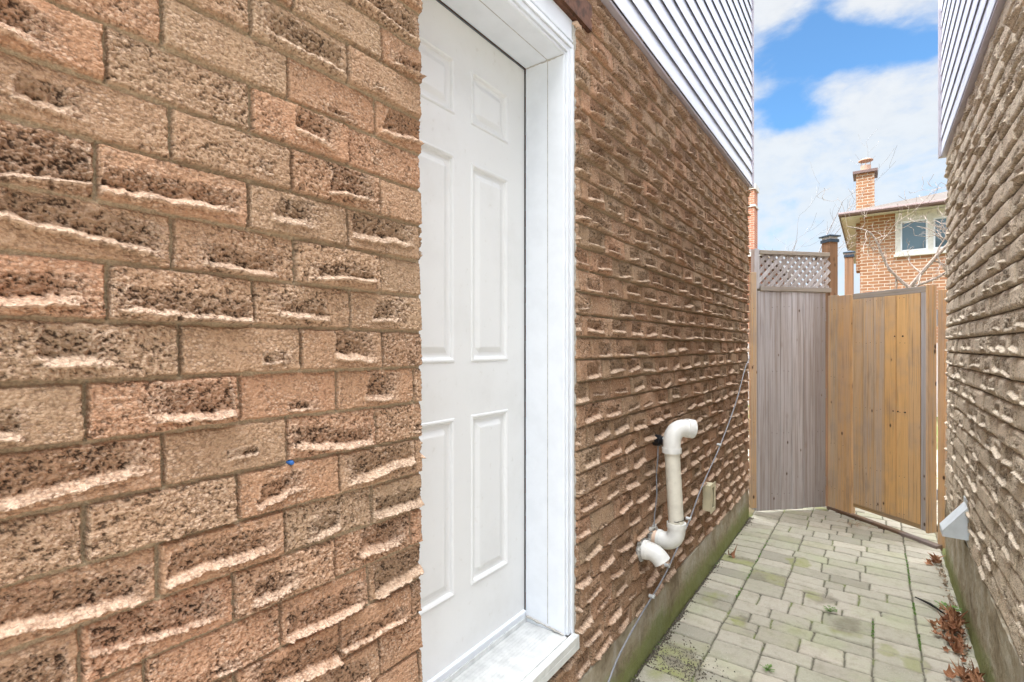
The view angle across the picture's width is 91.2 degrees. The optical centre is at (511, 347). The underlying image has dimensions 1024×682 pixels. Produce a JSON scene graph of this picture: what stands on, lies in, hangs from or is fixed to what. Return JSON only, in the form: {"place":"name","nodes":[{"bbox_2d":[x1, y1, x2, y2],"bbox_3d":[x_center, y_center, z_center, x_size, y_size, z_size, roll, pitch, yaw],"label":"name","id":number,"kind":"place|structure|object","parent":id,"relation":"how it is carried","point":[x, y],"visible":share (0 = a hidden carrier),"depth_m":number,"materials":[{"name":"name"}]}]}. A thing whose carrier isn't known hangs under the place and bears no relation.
{"place":"outdoors","nodes":[
{"label":"outdoors","id":0,"kind":"place"},
{"bbox_2d":[632,506,983,681],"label":"paved path","id":1,"kind":"structure","parent":0,"point":[810,564],"depth_m":2.80,"materials":[{"name":"grey stone"}]},
{"bbox_2d":[641,636,734,681],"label":"dirt patch","id":2,"kind":"object","parent":1,"relation":"on","point":[687,664],"visible":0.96,"depth_m":2.31,"materials":[{"name":"soil"}]},
{"bbox_2d":[630,517,753,681],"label":"grit","id":3,"kind":"object","parent":1,"relation":"on","point":[666,638],"visible":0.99,"depth_m":2.67,"materials":[{"name":"grey gravel"}]},
{"bbox_2d":[728,546,736,557],"bbox_3d":[1.524,1.413,3.485,0.084,0.094,0.048,0,0,-42],"label":"fallen leaf","id":4,"kind":"object","parent":1,"relation":"on","point":[732,554],"visible":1,"depth_m":3.49,"materials":[{"name":"brown plant"}]},
{"bbox_2d":[759,664,774,671],"bbox_3d":[1.159,1.455,2.268,0.057,0.020,0.056,0,0,-2],"label":"weed","id":5,"kind":"object","parent":1,"relation":"on","point":[768,668],"visible":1,"depth_m":2.28,"materials":[{"name":"green plant"}]},
{"bbox_2d":[654,530,920,650],"bbox_3d":[1.639,1.464,2.851,1.066,0.009,2.504,0,0,36],"label":"moss","id":6,"kind":"object","parent":1,"relation":"on","point":[919,641],"visible":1,"depth_m":2.94,"materials":[{"name":"green plant"}]},
{"bbox_2d":[749,249,830,510],"bbox_3d":[2.497,0.291,4.515,0.829,2.321,0.086,0,0,-10],"label":"lattice fence","id":7,"kind":"object","parent":1,"relation":"on","point":[787,396],"visible":1,"depth_m":4.49,"materials":[{"name":"grey wood"}]},
{"bbox_2d":[824,605,837,611],"bbox_3d":[1.758,1.453,2.777,0.077,0.023,0.058,0,0,-7],"label":"weed","id":8,"kind":"object","parent":1,"relation":"on","point":[830,610],"visible":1,"depth_m":2.77,"materials":[{"name":"green plant"}]},
{"bbox_2d":[828,295,854,512],"bbox_3d":[2.935,0.499,4.494,0.098,1.930,0.273,0,0,-20],"label":"fence panel","id":9,"kind":"object","parent":1,"relation":"on","point":[840,402],"visible":0.98,"depth_m":4.44,"materials":[{"name":"brown wood"}]},
{"bbox_2d":[853,285,936,532],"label":"wooden gate","id":10,"kind":"structure","parent":9,"relation":"attached to","point":[895,404],"depth_m":3.98,"materials":[{"name":"brown wood"}]},
{"bbox_2d":[837,519,875,527],"bbox_3d":[2.820,1.443,4.104,0.265,0.020,0.173,0,0,14],"label":"straw tuft","id":11,"kind":"object","parent":1,"relation":"on","point":[856,525],"visible":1,"depth_m":4.09,"materials":[{"name":"beige plant"}]},
{"bbox_2d":[827,506,941,550],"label":"gate sill","id":12,"kind":"structure","parent":1,"relation":"on","point":[903,534],"depth_m":3.99,"materials":[{"name":"brown wood"}]},
{"bbox_2d":[915,596,944,613],"bbox_3d":[2.359,1.450,2.829,0.019,0.016,0.182,0,0,-4],"label":"twig","id":13,"kind":"object","parent":1,"relation":"on","point":[931,604],"visible":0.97,"depth_m":2.83,"materials":[{"name":"black wood"}]},
{"bbox_2d":[922,553,944,565],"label":"leaf litter","id":14,"kind":"object","parent":1,"relation":"on","point":[935,559],"visible":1,"depth_m":3.37,"materials":[{"name":"brown plant"}]},
{"bbox_2d":[937,289,946,547],"bbox_3d":[3.154,0.521,3.680,0.064,1.885,0.047,0,0,-34],"label":"fence post","id":15,"kind":"object","parent":1,"relation":"on","point":[942,383],"visible":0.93,"depth_m":3.66,"materials":[{"name":"brown wood"}]},
{"bbox_2d":[924,602,971,661],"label":"leaf litter","id":16,"kind":"object","parent":1,"relation":"on","point":[954,623],"visible":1,"depth_m":2.54,"materials":[{"name":"brown plant"}]},
{"bbox_2d":[934,600,961,610],"bbox_3d":[2.412,1.446,2.774,0.130,0.038,0.132,0,0,36],"label":"weed","id":17,"kind":"object","parent":1,"relation":"on","point":[944,603],"visible":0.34,"depth_m":2.79,"materials":[{"name":"green plant"}]},
{"bbox_2d":[935,563,973,670],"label":"leaf crumbs","id":18,"kind":"object","parent":1,"relation":"on","point":[948,596],"visible":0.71,"depth_m":2.91,"materials":[{"name":"brown plant"}]},
{"bbox_2d":[943,657,985,681],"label":"leaf litter","id":19,"kind":"object","parent":1,"relation":"on","point":[975,676],"visible":1,"depth_m":2.20,"materials":[{"name":"brown plant"}]},
{"bbox_2d":[748,449,937,530],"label":"patio","id":20,"kind":"structure","parent":0,"point":[861,510],"depth_m":4.64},
{"bbox_2d":[819,234,840,505],"bbox_3d":[2.931,0.209,4.630,0.124,2.510,0.124,0,0,-14],"label":"fence post","id":21,"kind":"object","parent":20,"relation":"on","point":[829,242],"visible":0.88,"depth_m":4.60,"materials":[{"name":"brown wood"}]},
{"bbox_2d":[843,251,855,294],"bbox_3d":[4.085,0.147,6.079,0.124,2.634,0.124,0,0,36],"label":"fence post","id":22,"kind":"object","parent":20,"relation":"on","point":[849,256],"visible":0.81,"depth_m":6.04,"materials":[{"name":"brown wood"}]},
{"bbox_2d":[748,405,947,559],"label":"ground","id":23,"kind":"structure","parent":0,"point":[751,511],"depth_m":4.70,"materials":[{"name":"soil"}]},
{"bbox_2d":[0,0,753,681],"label":"brick house","id":24,"kind":"structure","parent":23,"relation":"on","point":[442,304],"depth_m":1.06,"materials":[{"name":"brick"}]},
{"bbox_2d":[286,460,293,464],"bbox_3d":[-0.409,0.212,0.924,0.020,0.008,0.008,0,0,36],"label":"wall plug","id":25,"kind":"object","parent":24,"relation":"attached to","point":[290,462],"depth_m":0.92,"materials":[{"name":"blue plastic"}]},
{"bbox_2d":[418,0,525,681],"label":"door","id":26,"kind":"structure","parent":24,"relation":"in","point":[471,157],"depth_m":1.61,"materials":[{"name":"white paint"}]},
{"bbox_2d":[636,538,644,561],"bbox_3d":[0.596,0.923,2.297,0.026,0.111,0.116,0,0,36],"label":"sealant ring","id":27,"kind":"object","parent":24,"relation":"attached to","point":[638,549],"visible":0.55,"depth_m":2.26,"materials":[{"name":"grey plastic"}]},
{"bbox_2d":[645,522,657,541],"bbox_3d":[0.672,0.911,2.403,0.026,0.136,0.137,0,0,36],"label":"sealant ring","id":28,"kind":"object","parent":24,"relation":"attached to","point":[650,529],"visible":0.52,"depth_m":2.37,"materials":[{"name":"grey plastic"}]},
{"bbox_2d":[636,540,669,566],"bbox_3d":[0.630,0.931,2.266,0.160,0.106,0.087,0,0,36],"label":"pipe stub","id":29,"kind":"object","parent":24,"relation":"attached to","point":[656,555],"visible":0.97,"depth_m":2.23,"materials":[{"name":"white plastic"}]},
{"bbox_2d":[653,434,662,530],"bbox_3d":[0.712,0.661,2.426,0.062,0.469,0.096,0,0,36],"label":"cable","id":30,"kind":"object","parent":24,"relation":"attached to","point":[658,442],"visible":0.62,"depth_m":2.43,"materials":[{"name":"black plastic"}]},
{"bbox_2d":[651,418,697,549],"bbox_3d":[0.741,0.644,2.352,0.244,0.621,0.134,0,0,20],"label":"drain pipe","id":31,"kind":"object","parent":24,"relation":"attached to","point":[672,536],"visible":0.94,"depth_m":2.31,"materials":[{"name":"beige plastic"}]},
{"bbox_2d":[607,355,749,681],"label":"wall cable","id":32,"kind":"object","parent":24,"relation":"attached to","point":[651,596],"depth_m":2.54,"materials":[{"name":"grey plastic"}]},
{"bbox_2d":[702,481,715,513],"bbox_3d":[1.244,0.945,3.171,0.055,0.180,0.112,0,0,36],"label":"junction box","id":33,"kind":"object","parent":24,"relation":"attached to","point":[709,497],"visible":0.89,"depth_m":3.14,"materials":[{"name":"beige plastic"}]},
{"bbox_2d":[747,183,796,343],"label":"brick house","id":34,"kind":"structure","parent":23,"relation":"on","point":[753,208],"depth_m":17.35,"materials":[{"name":"brick"}]},
{"bbox_2d":[774,162,835,284],"bbox_3d":[13.543,-3.510,24.037,2.921,9.952,4.346,0,0,-8],"label":"bare tree","id":35,"kind":"object","parent":23,"relation":"on","point":[805,232],"visible":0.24,"depth_m":23.14,"materials":[{"name":"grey plant"}]},
{"bbox_2d":[772,134,895,284],"bbox_3d":[12.682,-3.742,20.846,5.246,10.417,2.481,0,0,36],"label":"bare tree","id":36,"kind":"object","parent":23,"relation":"on","point":[847,211],"visible":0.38,"depth_m":20.44,"materials":[{"name":"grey plant"}]},
{"bbox_2d":[747,343,948,416],"bbox_3d":[9.405,0.679,10.000,9.585,1.530,0.020,0,0,36],"label":"garden fence","id":37,"kind":"object","parent":23,"relation":"on","point":[937,378],"visible":0.04,"depth_m":10.40,"materials":[{"name":"grey wood"}]},
{"bbox_2d":[817,174,947,299],"bbox_3d":[6.605,-1.175,7.429,3.374,5.286,2.025,0,0,16],"label":"bare tree","id":38,"kind":"object","parent":23,"relation":"on","point":[917,278],"visible":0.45,"depth_m":7.98,"materials":[{"name":"grey plant"}]},
{"bbox_2d":[838,158,947,342],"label":"brick house","id":39,"kind":"structure","parent":23,"relation":"on","point":[879,216],"depth_m":12.35,"materials":[{"name":"orange brick"}]},
{"bbox_2d":[894,207,947,256],"bbox_3d":[10.116,-2.748,11.841,1.770,1.075,0.160,0,0,36],"label":"window","id":40,"kind":"structure","parent":39,"relation":"in","point":[931,244],"depth_m":12.06,"materials":[{"name":"white paint"}]},
{"bbox_2d":[938,0,1023,681],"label":"brick house","id":41,"kind":"structure","parent":23,"relation":"on","point":[981,95],"depth_m":2.17,"materials":[{"name":"brick"}]},
{"bbox_2d":[940,496,968,547],"bbox_3d":[2.357,0.917,2.677,0.105,0.225,0.176,0,0,36],"label":"vent hood","id":42,"kind":"object","parent":41,"relation":"attached to","point":[954,523],"visible":0.95,"depth_m":2.63,"materials":[{"name":"paint"}]},
{"bbox_2d":[754,0,947,295],"label":"sky","id":43,"kind":"structure","parent":0,"point":[828,73],"materials":[{"name":"blue"}]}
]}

